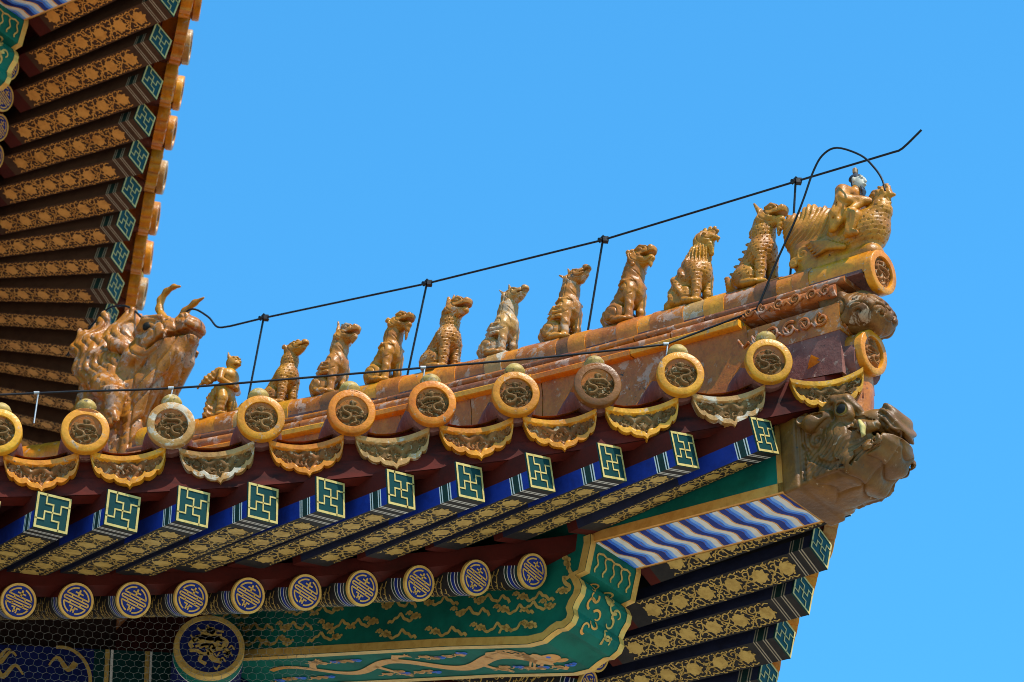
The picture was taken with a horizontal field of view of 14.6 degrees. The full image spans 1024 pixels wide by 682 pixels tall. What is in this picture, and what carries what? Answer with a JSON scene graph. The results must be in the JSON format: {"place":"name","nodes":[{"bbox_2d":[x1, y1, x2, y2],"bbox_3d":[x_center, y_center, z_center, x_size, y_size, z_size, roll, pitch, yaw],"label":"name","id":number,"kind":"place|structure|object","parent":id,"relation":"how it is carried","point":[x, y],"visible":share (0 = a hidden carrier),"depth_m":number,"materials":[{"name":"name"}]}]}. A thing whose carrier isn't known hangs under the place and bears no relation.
{"place":"outdoors","nodes":[
{"label":"outdoors","id":0,"kind":"place"},
{"bbox_2d":[476,284,529,358],"bbox_3d":[-0.042,-0.080,17.847,0.247,0.393,0.155,-14,-34,37],"label":"ridge beast","id":1,"kind":"object","parent":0,"point":[502,333],"visible":0.88,"depth_m":17.78,"materials":[{"name":"ceramic"}]},
{"bbox_2d":[138,0,1023,681],"label":"sky","id":2,"kind":"structure","parent":0,"point":[323,151],"materials":[{"name":"blue"}]},
{"bbox_2d":[600,244,657,326],"bbox_3d":[0.504,-0.221,17.430,0.262,0.396,0.164,-15,-35,36],"label":"ridge beast","id":3,"kind":"object","parent":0,"point":[629,299],"visible":0.9,"depth_m":17.37,"materials":[{"name":"orange ceramic"}]},
{"bbox_2d":[664,226,719,309],"bbox_3d":[0.777,-0.298,17.225,0.261,0.410,0.172,-16,-35,36],"label":"ridge beast","id":4,"kind":"object","parent":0,"point":[692,281],"visible":0.88,"depth_m":17.15,"materials":[{"name":"metal"}]},
{"label":"ground","id":5,"kind":"structure","parent":0,"visible":0},
{"bbox_2d":[0,0,897,681],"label":"palace hall","id":6,"kind":"structure","parent":5,"relation":"on","point":[626,516],"depth_m":16.65,"materials":[{"name":"paint"}]},
{"bbox_2d":[69,284,205,452],"bbox_3d":[-1.815,0.224,19.297,0.452,1.085,0.794,20,-39,-29],"label":"horned dragon statue","id":7,"kind":"object","parent":6,"relation":"on","point":[157,350],"visible":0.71,"depth_m":19.19,"materials":[{"name":"ceramic"}]},
{"bbox_2d":[0,601,321,681],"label":"wire netting","id":8,"kind":"object","parent":6,"relation":"attached to","point":[165,648],"visible":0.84,"depth_m":16.61,"materials":[{"name":"metal"}]},
{"bbox_2d":[197,352,241,417],"bbox_3d":[-1.342,0.223,18.862,0.223,0.359,0.186,-11,-33,29],"label":"winged monkey statue","id":9,"kind":"object","parent":6,"relation":"on","point":[220,399],"visible":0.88,"depth_m":18.82,"materials":[{"name":"metal"}]},
{"bbox_2d":[264,339,308,401],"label":"ridge beast","id":10,"kind":"object","parent":6,"relation":"on","point":[281,391],"visible":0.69,"depth_m":18.59,"materials":[{"name":"metal"}]},
{"bbox_2d":[309,321,360,395],"bbox_3d":[-0.812,0.092,18.453,0.225,0.405,0.157,-12,-33,38],"label":"ridge beast","id":11,"kind":"object","parent":6,"relation":"on","point":[344,339],"visible":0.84,"depth_m":18.40,"materials":[{"name":"ceramic"}]},
{"bbox_2d":[363,310,415,384],"bbox_3d":[-0.557,0.048,18.244,0.227,0.376,0.155,-13,-33,37],"label":"ridge beast","id":12,"kind":"object","parent":6,"relation":"on","point":[389,354],"visible":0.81,"depth_m":18.20,"materials":[{"name":"gold metal"}]},
{"bbox_2d":[0,147,885,423],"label":"eave cable","id":13,"kind":"object","parent":6,"relation":"attached to","point":[172,388],"visible":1,"depth_m":16.26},
{"bbox_2d":[419,295,472,371],"bbox_3d":[-0.295,-0.027,18.048,0.234,0.411,0.162,-13,-34,37],"label":"ridge beast","id":14,"kind":"object","parent":6,"relation":"on","point":[445,346],"visible":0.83,"depth_m":17.99,"materials":[{"name":"metal"}]},
{"bbox_2d":[66,129,921,398],"bbox_3d":[-0.241,-0.279,18.161,4.950,1.561,0.065,-24,-40,31],"label":"lightning conductor","id":15,"kind":"object","parent":6,"relation":"on","point":[603,239],"visible":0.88,"depth_m":17.90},
{"bbox_2d":[538,264,591,341],"bbox_3d":[0.229,-0.148,17.639,0.247,0.395,0.159,-14,-35,37],"label":"ridge beast","id":16,"kind":"object","parent":6,"relation":"on","point":[565,316],"visible":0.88,"depth_m":17.57,"materials":[{"name":"ceramic"}]},
{"bbox_2d":[724,202,788,291],"bbox_3d":[1.036,-0.389,17.043,0.303,0.441,0.173,-16,-36,35],"label":"ridge beast","id":17,"kind":"object","parent":6,"relation":"on","point":[757,260],"visible":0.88,"depth_m":16.97,"materials":[{"name":"metal"}]},
{"bbox_2d":[782,167,895,271],"bbox_3d":[1.384,-0.485,16.801,0.267,0.487,0.546,22,-40,-30],"label":"phoenix rider statue","id":18,"kind":"object","parent":6,"relation":"on","point":[853,220],"visible":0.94,"depth_m":16.68,"materials":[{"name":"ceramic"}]},
{"bbox_2d":[779,393,916,525],"bbox_3d":[1.388,0.448,16.174,0.507,0.381,0.435,-24,-40,31],"label":"dragon head finial","id":19,"kind":"object","parent":6,"relation":"attached to","point":[843,455],"visible":1,"depth_m":16.07,"materials":[{"name":"ceramic"}]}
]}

